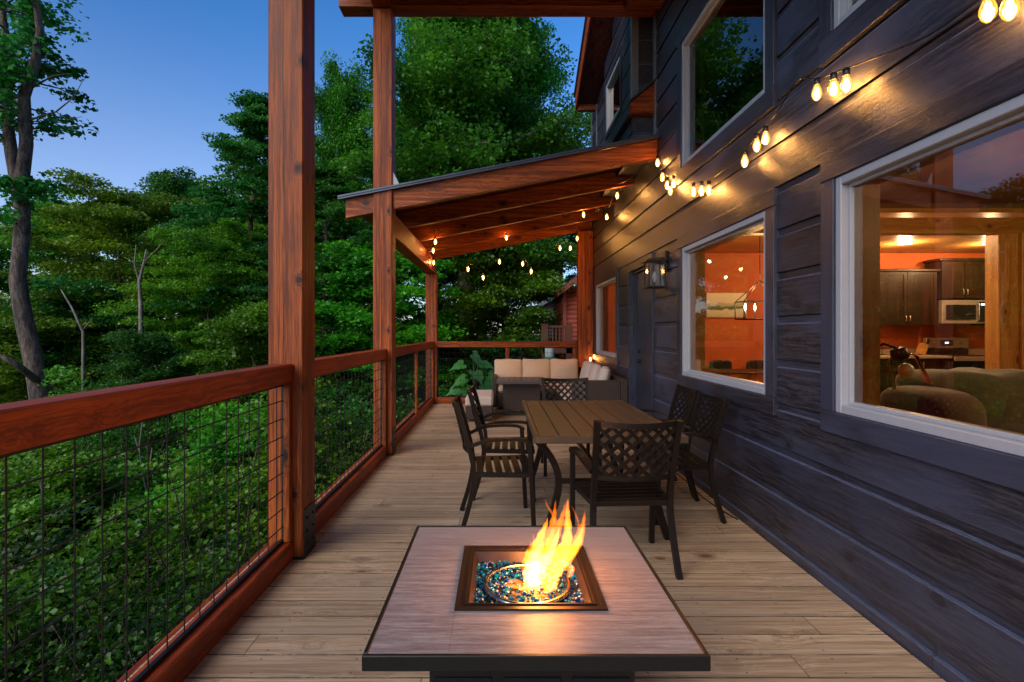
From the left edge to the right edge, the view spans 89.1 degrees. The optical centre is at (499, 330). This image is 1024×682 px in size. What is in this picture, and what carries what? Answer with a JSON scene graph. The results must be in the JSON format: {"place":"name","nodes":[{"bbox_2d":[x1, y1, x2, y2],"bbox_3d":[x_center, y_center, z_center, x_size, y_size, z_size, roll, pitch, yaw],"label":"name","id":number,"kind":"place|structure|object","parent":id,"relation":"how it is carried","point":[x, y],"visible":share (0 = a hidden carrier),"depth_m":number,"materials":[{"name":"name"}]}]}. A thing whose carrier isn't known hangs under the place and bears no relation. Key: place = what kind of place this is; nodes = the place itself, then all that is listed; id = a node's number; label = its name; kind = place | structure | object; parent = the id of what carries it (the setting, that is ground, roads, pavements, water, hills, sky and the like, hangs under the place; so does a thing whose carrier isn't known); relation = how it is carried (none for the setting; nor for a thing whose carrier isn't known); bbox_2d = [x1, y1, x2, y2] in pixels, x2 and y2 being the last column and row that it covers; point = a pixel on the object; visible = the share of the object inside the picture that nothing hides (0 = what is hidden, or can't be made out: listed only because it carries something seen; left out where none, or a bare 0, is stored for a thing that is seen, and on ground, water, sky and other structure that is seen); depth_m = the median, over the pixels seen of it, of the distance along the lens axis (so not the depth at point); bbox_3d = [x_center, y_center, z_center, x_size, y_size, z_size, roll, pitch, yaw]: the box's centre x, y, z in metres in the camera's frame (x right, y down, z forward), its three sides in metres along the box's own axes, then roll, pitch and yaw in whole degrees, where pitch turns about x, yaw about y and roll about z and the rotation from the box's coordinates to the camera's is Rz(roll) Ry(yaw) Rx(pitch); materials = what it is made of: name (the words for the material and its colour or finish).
{"place":"outdoors","nodes":[
{"label":"outdoors","id":0,"kind":"place"},
{"bbox_2d":[11,335,540,657],"bbox_3d":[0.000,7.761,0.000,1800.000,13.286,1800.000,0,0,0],"label":"ground","id":1,"kind":"structure","parent":0,"point":[244,531],"depth_m":11.41,"materials":[{"name":"green plant"}]},
{"bbox_2d":[0,256,33,338],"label":"oak tree","id":2,"kind":"object","parent":1,"relation":"on","point":[6,267],"visible":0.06,"depth_m":17.36,"materials":[{"name":"green plant"}]},
{"bbox_2d":[0,0,98,495],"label":"leaning tree","id":3,"kind":"object","parent":1,"relation":"on","point":[23,186],"visible":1,"depth_m":9.33,"materials":[{"name":"green plant"}]},
{"bbox_2d":[0,499,137,680],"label":"bush","id":4,"kind":"object","parent":1,"relation":"on","point":[56,541],"visible":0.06,"depth_m":6.56,"materials":[{"name":"green plant"}]},
{"bbox_2d":[0,182,148,362],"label":"maple tree","id":5,"kind":"object","parent":1,"relation":"on","point":[37,254],"visible":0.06,"depth_m":18.89,"materials":[{"name":"green plant"}]},
{"bbox_2d":[0,502,152,681],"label":"shrub","id":6,"kind":"object","parent":1,"relation":"on","point":[28,648],"visible":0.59,"depth_m":5.04,"materials":[{"name":"green plant"}]},
{"bbox_2d":[60,289,92,519],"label":"dead tree","id":7,"kind":"object","parent":1,"relation":"on","point":[82,347],"visible":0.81,"depth_m":12.18,"materials":[{"name":"grey plant"}]},
{"bbox_2d":[0,308,156,490],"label":"maple tree","id":8,"kind":"object","parent":1,"relation":"on","point":[9,342],"visible":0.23,"depth_m":13.20,"materials":[{"name":"green plant"}]},
{"bbox_2d":[0,278,160,519],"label":"oak tree","id":9,"kind":"object","parent":1,"relation":"on","point":[83,312],"visible":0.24,"depth_m":14.55,"materials":[{"name":"green plant"}]},
{"bbox_2d":[0,441,193,681],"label":"bush","id":10,"kind":"object","parent":1,"relation":"on","point":[88,482],"visible":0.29,"depth_m":7.04,"materials":[{"name":"green plant"}]},
{"bbox_2d":[3,364,209,579],"bbox_3d":[-6.667,2.836,9.212,2.610,4.535,2.911,0,0,36],"label":"shrub","id":11,"kind":"object","parent":1,"relation":"on","point":[64,372],"visible":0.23,"depth_m":9.12,"materials":[{"name":"green plant"}]},
{"bbox_2d":[0,167,218,491],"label":"maple tree","id":12,"kind":"object","parent":1,"relation":"on","point":[107,215],"visible":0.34,"depth_m":16.02,"materials":[{"name":"green plant"}]},
{"bbox_2d":[0,460,223,681],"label":"shrub","id":13,"kind":"object","parent":1,"relation":"on","point":[26,622],"visible":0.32,"depth_m":5.97,"materials":[{"name":"green plant"}]},
{"bbox_2d":[46,166,204,448],"bbox_3d":[-14.662,-0.421,23.652,8.196,14.282,7.343,0,0,9],"label":"oak tree","id":14,"kind":"object","parent":1,"relation":"on","point":[165,181],"visible":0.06,"depth_m":23.04,"materials":[{"name":"green plant"}]},
{"bbox_2d":[1,515,252,681],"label":"shrub","id":15,"kind":"object","parent":1,"relation":"on","point":[175,613],"visible":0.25,"depth_m":4.59,"materials":[{"name":"green plant"}]},
{"bbox_2d":[51,329,211,537],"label":"oak tree","id":16,"kind":"object","parent":1,"relation":"on","point":[131,366],"visible":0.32,"depth_m":12.08,"materials":[{"name":"green plant"}]},
{"bbox_2d":[134,422,151,576],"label":"dead tree","id":17,"kind":"object","parent":1,"relation":"on","point":[145,484],"visible":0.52,"depth_m":7.99,"materials":[{"name":"wood"}]},
{"bbox_2d":[126,240,164,480],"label":"dead tree","id":18,"kind":"object","parent":1,"relation":"on","point":[140,307],"visible":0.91,"depth_m":13.37,"materials":[{"name":"wood"}]},
{"bbox_2d":[89,217,267,427],"bbox_3d":[-8.518,0.764,14.840,5.129,7.997,5.058,0,0,8],"label":"maple tree","id":19,"kind":"object","parent":1,"relation":"on","point":[197,249],"visible":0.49,"depth_m":14.20,"materials":[{"name":"green plant"}]},
{"bbox_2d":[59,400,339,619],"bbox_3d":[-3.332,3.148,6.334,2.766,4.652,2.175,0,0,-22],"label":"shrub","id":20,"kind":"object","parent":1,"relation":"on","point":[192,497],"visible":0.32,"depth_m":5.94,"materials":[{"name":"green plant"}]},
{"bbox_2d":[138,196,267,368],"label":"maple tree","id":21,"kind":"object","parent":1,"relation":"on","point":[241,222],"visible":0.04,"depth_m":20.76,"materials":[{"name":"green plant"}]},
{"bbox_2d":[103,402,326,656],"bbox_3d":[-3.701,3.038,7.588,3.574,4.094,3.296,0,0,-31],"label":"bush","id":22,"kind":"object","parent":1,"relation":"on","point":[220,450],"visible":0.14,"depth_m":7.07,"materials":[{"name":"green plant"}]},
{"bbox_2d":[134,300,343,482],"bbox_3d":[-4.817,1.567,10.569,3.903,4.471,3.599,0,0,7],"label":"maple tree","id":23,"kind":"object","parent":1,"relation":"on","point":[240,339],"visible":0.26,"depth_m":9.79,"materials":[{"name":"green plant"}]},
{"bbox_2d":[146,89,337,425],"bbox_3d":[-7.899,-1.485,16.707,5.761,12.563,6.136,0,0,-33],"label":"hemlock tree","id":24,"kind":"object","parent":1,"relation":"on","point":[252,122],"visible":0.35,"depth_m":15.99,"materials":[{"name":"green plant"}]},
{"bbox_2d":[177,362,321,491],"bbox_3d":[-4.340,2.275,9.151,2.294,3.575,2.103,0,0,39],"label":"shrub","id":25,"kind":"object","parent":1,"relation":"on","point":[261,397],"visible":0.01,"depth_m":8.77,"materials":[{"name":"green plant"}]},
{"bbox_2d":[183,155,372,340],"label":"maple tree","id":26,"kind":"object","parent":1,"relation":"on","point":[249,196],"visible":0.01,"depth_m":21.80,"materials":[{"name":"green plant"}]},
{"bbox_2d":[263,48,372,334],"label":"oak tree","id":27,"kind":"object","parent":1,"relation":"on","point":[339,97],"visible":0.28,"depth_m":16.65,"materials":[{"name":"green plant"}]},
{"bbox_2d":[231,163,408,456],"bbox_3d":[-4.345,-0.511,13.407,4.425,7.550,4.154,0,0,11],"label":"hemlock tree","id":28,"kind":"object","parent":1,"relation":"on","point":[330,188],"visible":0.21,"depth_m":13.14,"materials":[{"name":"green plant"}]},
{"bbox_2d":[89,335,555,602],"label":"undergrowth","id":29,"kind":"object","parent":1,"relation":"on","point":[151,544],"visible":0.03,"depth_m":11.41,"materials":[{"name":"green plant"}]},
{"bbox_2d":[315,399,372,493],"bbox_3d":[-2.481,2.784,7.824,1.692,3.455,2.021,0,0,0],"label":"shrub","id":30,"kind":"object","parent":1,"relation":"on","point":[323,421],"visible":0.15,"depth_m":7.96,"materials":[{"name":"green plant"}]},
{"bbox_2d":[315,382,404,483],"bbox_3d":[-2.664,2.374,9.442,1.710,2.824,2.138,0,0,-40],"label":"shrub","id":31,"kind":"object","parent":1,"relation":"on","point":[335,447],"visible":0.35,"depth_m":9.21,"materials":[{"name":"green plant"}]},
{"bbox_2d":[352,393,420,446],"bbox_3d":[-2.226,2.237,10.025,1.470,2.133,1.733,0,0,-18],"label":"shrub","id":32,"kind":"object","parent":1,"relation":"on","point":[411,401],"visible":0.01,"depth_m":9.70,"materials":[{"name":"green plant"}]},
{"bbox_2d":[315,239,472,419],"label":"maple tree","id":33,"kind":"object","parent":1,"relation":"on","point":[354,277],"visible":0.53,"depth_m":12.16,"materials":[{"name":"green plant"}]},
{"bbox_2d":[360,322,445,392],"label":"oak tree","id":34,"kind":"object","parent":1,"relation":"on","point":[407,356],"visible":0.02,"depth_m":14.71,"materials":[{"name":"green plant"}]},
{"bbox_2d":[354,17,484,359],"bbox_3d":[-2.073,-5.037,17.596,5.151,14.840,5.649,0,0,21],"label":"oak tree","id":35,"kind":"object","parent":1,"relation":"on","point":[404,31],"visible":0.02,"depth_m":17.56,"materials":[{"name":"green plant"}]},
{"bbox_2d":[418,367,485,402],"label":"shrub","id":36,"kind":"object","parent":1,"relation":"on","point":[443,391],"visible":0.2,"depth_m":12.53,"materials":[{"name":"green plant"}]},
{"bbox_2d":[419,308,487,387],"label":"maple tree","id":37,"kind":"object","parent":1,"relation":"on","point":[451,359],"visible":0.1,"depth_m":14.98,"materials":[{"name":"green plant"}]},
{"bbox_2d":[413,273,493,340],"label":"oak tree","id":38,"kind":"object","parent":1,"relation":"on","point":[444,301],"depth_m":17.80,"materials":[{"name":"green plant"}]},
{"bbox_2d":[322,17,590,357],"bbox_3d":[-0.591,-5.284,15.831,9.144,15.854,8.338,0,0,-19],"label":"oak tree","id":39,"kind":"object","parent":1,"relation":"on","point":[459,64],"visible":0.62,"depth_m":13.59,"materials":[{"name":"green plant"}]},
{"bbox_2d":[442,338,545,389],"bbox_3d":[-0.055,1.428,13.291,2.676,2.560,2.297,0,0,0],"label":"shrub","id":40,"kind":"object","parent":1,"relation":"on","point":[469,364],"visible":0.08,"depth_m":12.96,"materials":[{"name":"green plant"}]},
{"bbox_2d":[439,240,576,374],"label":"maple tree","id":41,"kind":"object","parent":1,"relation":"on","point":[486,302],"visible":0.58,"depth_m":14.19,"materials":[{"name":"green plant"}]},
{"bbox_2d":[437,17,590,315],"bbox_3d":[0.556,-4.827,17.284,5.541,14.555,5.052,0,0,43],"label":"oak tree","id":42,"kind":"object","parent":1,"relation":"on","point":[552,80],"visible":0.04,"depth_m":16.53,"materials":[{"name":"green plant"}]},
{"bbox_2d":[545,348,552,359],"bbox_3d":[1.221,0.742,12.600,0.232,0.790,0.232,0,0,0],"label":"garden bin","id":43,"kind":"object","parent":1,"relation":"on","point":[550,353],"visible":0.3,"depth_m":12.50,"materials":[{"name":"plastic"}]},
{"bbox_2d":[510,230,590,312],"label":"oak tree","id":44,"kind":"object","parent":1,"relation":"on","point":[572,275],"visible":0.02,"depth_m":23.67,"materials":[{"name":"green plant"}]},
{"bbox_2d":[536,275,576,359],"bbox_3d":[5.292,-0.342,18.450,7.416,6.302,8.900,0,0,0],"label":"red cabin","id":45,"kind":"object","parent":1,"relation":"on","point":[565,305],"visible":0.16,"depth_m":14.45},
{"bbox_2d":[541,324,572,358],"bbox_3d":[1.970,1.357,13.900,1.741,3.086,0.800,0,0,0],"label":"cabin railing","id":46,"kind":"object","parent":45,"relation":"attached to","point":[567,352],"visible":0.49,"depth_m":13.50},
{"bbox_2d":[0,0,590,334],"label":"sky","id":47,"kind":"structure","parent":0,"point":[162,74],"materials":[{"name":"blue"}]},
{"bbox_2d":[573,0,1023,681],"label":"house","id":48,"kind":"structure","parent":0,"point":[903,528],"depth_m":3.14,"materials":[{"name":"wood"}]},
{"bbox_2d":[116,403,421,681],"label":"deck joists","id":49,"kind":"object","parent":48,"relation":"attached to","point":[140,662],"visible":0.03,"depth_m":2.63,"materials":[{"name":"brown wood"}]},
{"bbox_2d":[124,404,945,681],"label":"deck","id":50,"kind":"structure","parent":49,"relation":"on","point":[753,606],"depth_m":2.85,"materials":[{"name":"brown wood"}]},
{"bbox_2d":[0,364,292,681],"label":"railing","id":51,"kind":"object","parent":50,"relation":"on","point":[31,425],"visible":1,"depth_m":2.04,"materials":[{"name":"brown wood"}]},
{"bbox_2d":[268,0,315,559],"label":"timber post","id":52,"kind":"object","parent":50,"relation":"on","point":[291,181],"visible":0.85,"depth_m":3.18,"materials":[{"name":"wood"}]},
{"bbox_2d":[315,349,386,532],"bbox_3d":[-1.316,0.799,4.610,0.118,1.198,2.436,0,0,0],"label":"railing","id":53,"kind":"object","parent":50,"relation":"on","point":[329,504],"visible":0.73,"depth_m":4.50,"materials":[{"name":"brown wood"}]},
{"bbox_2d":[373,9,395,455],"bbox_3d":[-1.303,-1.111,5.935,0.238,5.018,0.218,0,0,0],"label":"timber post","id":54,"kind":"object","parent":50,"relation":"on","point":[384,169],"visible":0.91,"depth_m":5.83,"materials":[{"name":"wood"}]},
{"bbox_2d":[396,341,433,444],"bbox_3d":[-1.316,0.799,8.020,0.118,1.198,3.956,0,0,0],"label":"railing","id":55,"kind":"object","parent":50,"relation":"on","point":[406,425],"visible":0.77,"depth_m":7.95,"materials":[{"name":"brown wood"}]},
{"bbox_2d":[425,273,437,403],"bbox_3d":[-1.303,0.139,10.100,0.238,2.518,0.208,0,0,0],"label":"timber post","id":56,"kind":"object","parent":50,"relation":"on","point":[431,307],"visible":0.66,"depth_m":10.00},
{"bbox_2d":[446,350,492,395],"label":"leaved plant","id":57,"kind":"object","parent":50,"relation":"on","point":[476,374],"visible":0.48,"depth_m":11.23,"materials":[{"name":"green plant"}]},
{"bbox_2d":[465,390,493,419],"bbox_3d":[-0.310,1.192,8.520,0.430,0.355,1.020,0,0,0],"label":"ottoman","id":58,"kind":"object","parent":50,"relation":"on","point":[486,397],"visible":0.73,"depth_m":8.02,"materials":[{"name":"fabric"}]},
{"bbox_2d":[452,394,535,525],"bbox_3d":[-0.052,0.950,3.836,0.587,0.911,0.583,0,0,-3],"label":"patio chair","id":59,"kind":"object","parent":50,"relation":"on","point":[526,462],"visible":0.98,"depth_m":3.61,"materials":[{"name":"brown metal"}]},
{"bbox_2d":[467,385,535,501],"bbox_3d":[0.012,0.950,4.541,0.587,0.911,0.583,0,0,1],"label":"patio chair","id":60,"kind":"object","parent":50,"relation":"on","point":[486,448],"visible":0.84,"depth_m":4.30,"materials":[{"name":"brown metal"}]},
{"bbox_2d":[437,341,576,403],"bbox_3d":[0.150,0.799,10.050,2.696,1.198,0.120,0,0,0],"label":"railing","id":61,"kind":"object","parent":50,"relation":"on","point":[507,345],"visible":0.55,"depth_m":9.99,"materials":[{"name":"brown wood"}]},
{"bbox_2d":[496,377,547,414],"bbox_3d":[0.370,1.107,8.850,0.830,0.566,0.980,0,0,0],"label":"coffee table","id":62,"kind":"object","parent":50,"relation":"on","point":[517,391],"visible":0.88,"depth_m":8.60,"materials":[{"name":"grey metal"}]},
{"bbox_2d":[362,526,710,681],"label":"fire table","id":63,"kind":"object","parent":50,"relation":"on","point":[625,620],"visible":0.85,"depth_m":1.40,"materials":[{"name":"brown wood"}]},
{"bbox_2d":[474,560,583,602],"bbox_3d":[0.088,0.805,1.630,0.338,0.038,0.336,0,0,0],"label":"fire glass","id":64,"kind":"object","parent":63,"relation":"in","point":[504,572],"visible":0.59,"depth_m":1.64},
{"bbox_2d":[492,359,627,406],"bbox_3d":[0.820,0.933,8.535,1.880,0.835,2.870,0,0,0],"label":"sectional sofa","id":65,"kind":"object","parent":50,"relation":"on","point":[604,383],"visible":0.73,"depth_m":9.22,"materials":[{"name":"fabric"}]},
{"bbox_2d":[540,377,601,476],"bbox_3d":[0.704,0.950,5.293,0.583,0.911,0.587,0,0,-1],"label":"patio chair","id":66,"kind":"object","parent":50,"relation":"on","point":[553,381],"visible":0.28,"depth_m":5.53,"materials":[{"name":"brown metal"}]},
{"bbox_2d":[577,231,592,376],"bbox_3d":[1.647,-0.251,9.955,0.308,3.298,0.198,0,0,0],"label":"timber post","id":67,"kind":"object","parent":50,"relation":"on","point":[584,294],"visible":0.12,"depth_m":9.86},
{"bbox_2d":[522,400,688,539],"bbox_3d":[0.712,1.039,4.160,0.980,0.739,1.720,0,0,0],"label":"dining table","id":68,"kind":"object","parent":50,"relation":"on","point":[569,421],"visible":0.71,"depth_m":3.86,"materials":[{"name":"wood"}]},
{"bbox_2d":[569,419,683,579],"bbox_3d":[0.759,0.950,3.148,0.583,0.911,0.587,0,0,-3],"label":"patio chair","id":69,"kind":"object","parent":50,"relation":"on","point":[606,489],"visible":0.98,"depth_m":2.96,"materials":[{"name":"brown metal"}]},
{"bbox_2d":[619,384,698,497],"bbox_3d":[1.418,0.950,4.619,0.587,0.911,0.583,0,0,1],"label":"patio chair","id":70,"kind":"object","parent":50,"relation":"on","point":[691,399],"visible":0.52,"depth_m":4.67,"materials":[{"name":"brown metal"}]},
{"bbox_2d":[634,391,730,524],"bbox_3d":[1.407,0.950,4.031,0.587,0.911,0.583,0,0,-1],"label":"patio chair","id":71,"kind":"object","parent":50,"relation":"on","point":[689,465],"visible":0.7,"depth_m":3.95,"materials":[{"name":"brown metal"}]},
{"bbox_2d":[339,0,654,16],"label":"deck roof","id":72,"kind":"structure","parent":48,"relation":"attached to","point":[496,8],"depth_m":5.85,"materials":[{"name":"brown wood"}]},
{"bbox_2d":[338,134,658,273],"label":"patio roof","id":73,"kind":"structure","parent":48,"relation":"attached to","point":[519,201],"depth_m":6.90,"materials":[{"name":"brown wood"}]},
{"bbox_2d":[446,227,578,279],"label":"string lights","id":74,"kind":"object","parent":73,"relation":"hanging from","point":[576,234],"visible":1,"depth_m":9.10,"materials":[{"name":"yellow plastic"}]},
{"bbox_2d":[582,163,644,219],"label":"string lights","id":75,"kind":"object","parent":73,"relation":"hanging from","point":[617,196],"visible":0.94,"depth_m":7.23,"materials":[{"name":"glass"}]},
{"bbox_2d":[594,267,619,365],"bbox_3d":[1.879,-0.213,8.730,0.222,1.485,1.860,0,0,0],"label":"window","id":76,"kind":"structure","parent":48,"relation":"in","point":[611,278],"depth_m":9.45,"materials":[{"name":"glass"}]},
{"bbox_2d":[604,44,622,140],"bbox_3d":[1.575,-3.190,7.060,0.090,0.840,1.020,0,0,0],"label":"window","id":77,"kind":"structure","parent":48,"relation":"in","point":[613,104],"depth_m":7.15,"materials":[{"name":"glass"}]},
{"bbox_2d":[636,270,649,414],"bbox_3d":[1.849,0.305,6.692,0.080,2.150,0.785,0,0,0],"label":"door","id":78,"kind":"structure","parent":48,"relation":"in","point":[642,295],"depth_m":6.74,"materials":[{"name":"wood"}]},
{"bbox_2d":[641,251,667,288],"bbox_3d":[1.669,-0.655,5.570,0.238,0.390,0.220,0,0,0],"label":"wall lantern","id":79,"kind":"object","parent":48,"relation":"attached to","point":[662,261],"depth_m":5.51,"materials":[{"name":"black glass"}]},
{"bbox_2d":[709,360,731,375],"bbox_3d":[3.900,0.945,8.980,0.400,0.870,0.400,0,0,0],"label":"indoor chair","id":80,"kind":"object","parent":48,"relation":"on","point":[720,364],"visible":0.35,"depth_m":9.14,"materials":[{"name":"fabric"}]},
{"bbox_2d":[706,293,746,317],"bbox_3d":[4.050,-0.460,9.275,0.720,0.440,0.026,0,0,0],"label":"landscape painting","id":81,"kind":"object","parent":48,"relation":"attached to","point":[720,305],"visible":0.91,"depth_m":9.26,"materials":[{"name":"beige paint"}]},
{"bbox_2d":[676,0,778,185],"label":"window","id":82,"kind":"structure","parent":48,"relation":"in","point":[693,153],"depth_m":4.72,"materials":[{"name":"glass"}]},
{"bbox_2d":[677,188,780,414],"bbox_3d":[1.879,-0.190,4.267,0.222,1.470,1.827,0,0,0],"label":"window","id":83,"kind":"structure","parent":48,"relation":"in","point":[758,213],"depth_m":4.15,"materials":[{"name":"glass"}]},
{"bbox_2d":[705,369,763,373],"bbox_3d":[4.200,1.008,8.350,2.200,0.747,0.800,0,0,0],"label":"indoor table","id":84,"kind":"object","parent":48,"relation":"on","point":[738,371],"visible":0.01,"depth_m":8.15,"materials":[{"name":"brown wood"}]},
{"bbox_2d":[735,235,763,319],"bbox_3d":[3.560,-0.769,7.100,0.573,1.233,0.273,0,0,0],"label":"chandelier","id":85,"kind":"object","parent":48,"relation":"hanging from","point":[744,301],"visible":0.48,"depth_m":7.10,"materials":[{"name":"black metal"}]},
{"bbox_2d":[746,360,763,379],"bbox_3d":[4.550,0.945,8.980,0.400,0.870,0.400,0,0,0],"label":"indoor chair","id":86,"kind":"object","parent":48,"relation":"on","point":[754,364],"visible":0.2,"depth_m":9.14,"materials":[{"name":"fabric"}]},
{"bbox_2d":[655,0,1019,196],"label":"string lights","id":87,"kind":"object","parent":48,"relation":"attached to","point":[1009,8],"visible":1,"depth_m":2.68,"materials":[{"name":"glass"}]},
{"bbox_2d":[818,0,907,67],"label":"window","id":88,"kind":"structure","parent":48,"relation":"in","point":[842,23],"depth_m":2.68,"materials":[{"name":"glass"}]},
{"bbox_2d":[880,342,933,391],"bbox_3d":[2.432,0.726,3.200,0.424,1.309,0.260,0,0,0],"label":"glass lamp","id":89,"kind":"object","parent":48,"relation":"on","point":[899,354],"visible":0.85,"depth_m":3.18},
{"bbox_2d":[880,269,940,324],"bbox_3d":[7.022,-0.585,9.105,1.115,0.970,0.380,0,0,0],"label":"wall cabinet","id":90,"kind":"object","parent":48,"relation":"attached to","point":[908,296],"depth_m":8.96,"materials":[{"name":"brown wood"}]},
{"bbox_2d":[880,272,906,324],"bbox_3d":[6.764,-0.560,8.943,0.510,0.912,0.055,0,0,0],"label":"cabinet door","id":91,"kind":"structure","parent":90,"relation":"in","point":[893,285],"depth_m":8.96,"materials":[{"name":"brown wood"}]},
{"bbox_2d":[907,272,936,324],"bbox_3d":[7.281,-0.560,8.943,0.509,0.912,0.055,0,0,0],"label":"cabinet door","id":92,"kind":"structure","parent":90,"relation":"in","point":[921,286],"depth_m":8.96,"materials":[{"name":"brown wood"}]},
{"bbox_2d":[880,358,950,393],"bbox_3d":[6.520,0.905,8.970,2.040,0.890,0.650,0,0,0],"label":"base cabinet","id":93,"kind":"object","parent":48,"relation":"on","point":[930,363],"visible":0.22,"depth_m":8.69,"materials":[{"name":"brown wood"}]},
{"bbox_2d":[880,348,951,357],"bbox_3d":[6.510,0.384,8.974,2.060,0.147,0.648,0,0,0],"label":"worktop","id":94,"kind":"object","parent":93,"relation":"on","point":[910,350],"visible":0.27,"depth_m":8.81,"materials":[{"name":"stone"}]},
{"bbox_2d":[915,339,929,354],"bbox_3d":[7.319,0.277,8.950,0.238,0.293,0.100,0,0,0],"label":"knife block","id":95,"kind":"object","parent":94,"relation":"on","point":[922,348],"depth_m":8.90,"materials":[{"name":"brown wood"}]},
{"bbox_2d":[820,57,1023,491],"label":"window","id":96,"kind":"structure","parent":48,"relation":"in","point":[990,108],"depth_m":2.49,"materials":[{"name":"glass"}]},
{"bbox_2d":[880,385,986,426],"bbox_3d":[4.390,0.885,4.615,1.760,0.970,0.970,0,0,0],"label":"armchair","id":97,"kind":"object","parent":48,"relation":"on","point":[951,404],"visible":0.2,"depth_m":4.28,"materials":[{"name":"brown fabric"}]},
{"bbox_2d":[923,258,984,299],"bbox_3d":[7.990,-0.905,9.095,0.860,0.690,0.400,0,0,0],"label":"wall cabinet","id":98,"kind":"object","parent":48,"relation":"attached to","point":[960,278],"depth_m":8.94,"materials":[{"name":"brown wood"}]},
{"bbox_2d":[941,261,963,297],"bbox_3d":[7.795,-0.880,8.923,0.382,0.632,0.055,0,0,0],"label":"cabinet door","id":99,"kind":"structure","parent":98,"relation":"in","point":[952,272],"depth_m":8.94,"materials":[{"name":"brown wood"}]},
{"bbox_2d":[964,261,984,297],"bbox_3d":[8.185,-0.880,8.923,0.382,0.632,0.055,0,0,0],"label":"cabinet door","id":100,"kind":"structure","parent":98,"relation":"in","point":[974,271],"depth_m":8.94,"materials":[{"name":"brown wood"}]},
{"bbox_2d":[923,338,984,368],"bbox_3d":[7.935,0.735,8.960,0.750,1.230,0.660,0,0,0],"label":"kitchen stove","id":101,"kind":"object","parent":48,"relation":"on","point":[956,349],"visible":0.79,"depth_m":9.19,"materials":[{"name":"silver metal"}]},
{"bbox_2d":[895,367,1023,433],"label":"sofa","id":102,"kind":"object","parent":48,"relation":"on","point":[998,394],"visible":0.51,"depth_m":4.50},
{"bbox_2d":[937,300,984,323],"bbox_3d":[7.990,-0.330,9.079,0.780,0.400,0.433,0,0,0],"label":"microwave","id":103,"kind":"object","parent":48,"relation":"attached to","point":[960,311],"visible":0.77,"depth_m":8.92,"materials":[{"name":"silver metal"}]},
{"bbox_3d":[8.865,0.905,8.970,1.070,0.890,0.650,0,0,0],"label":"base cabinet","id":104,"kind":"object","parent":48,"relation":"on","visible":0},
{"bbox_2d":[968,348,984,354],"bbox_3d":[8.875,0.384,8.974,1.090,0.147,0.648,0,0,0],"label":"worktop","id":105,"kind":"object","parent":104,"relation":"on","point":[978,351],"visible":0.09,"depth_m":9.27,"materials":[{"name":"stone"}]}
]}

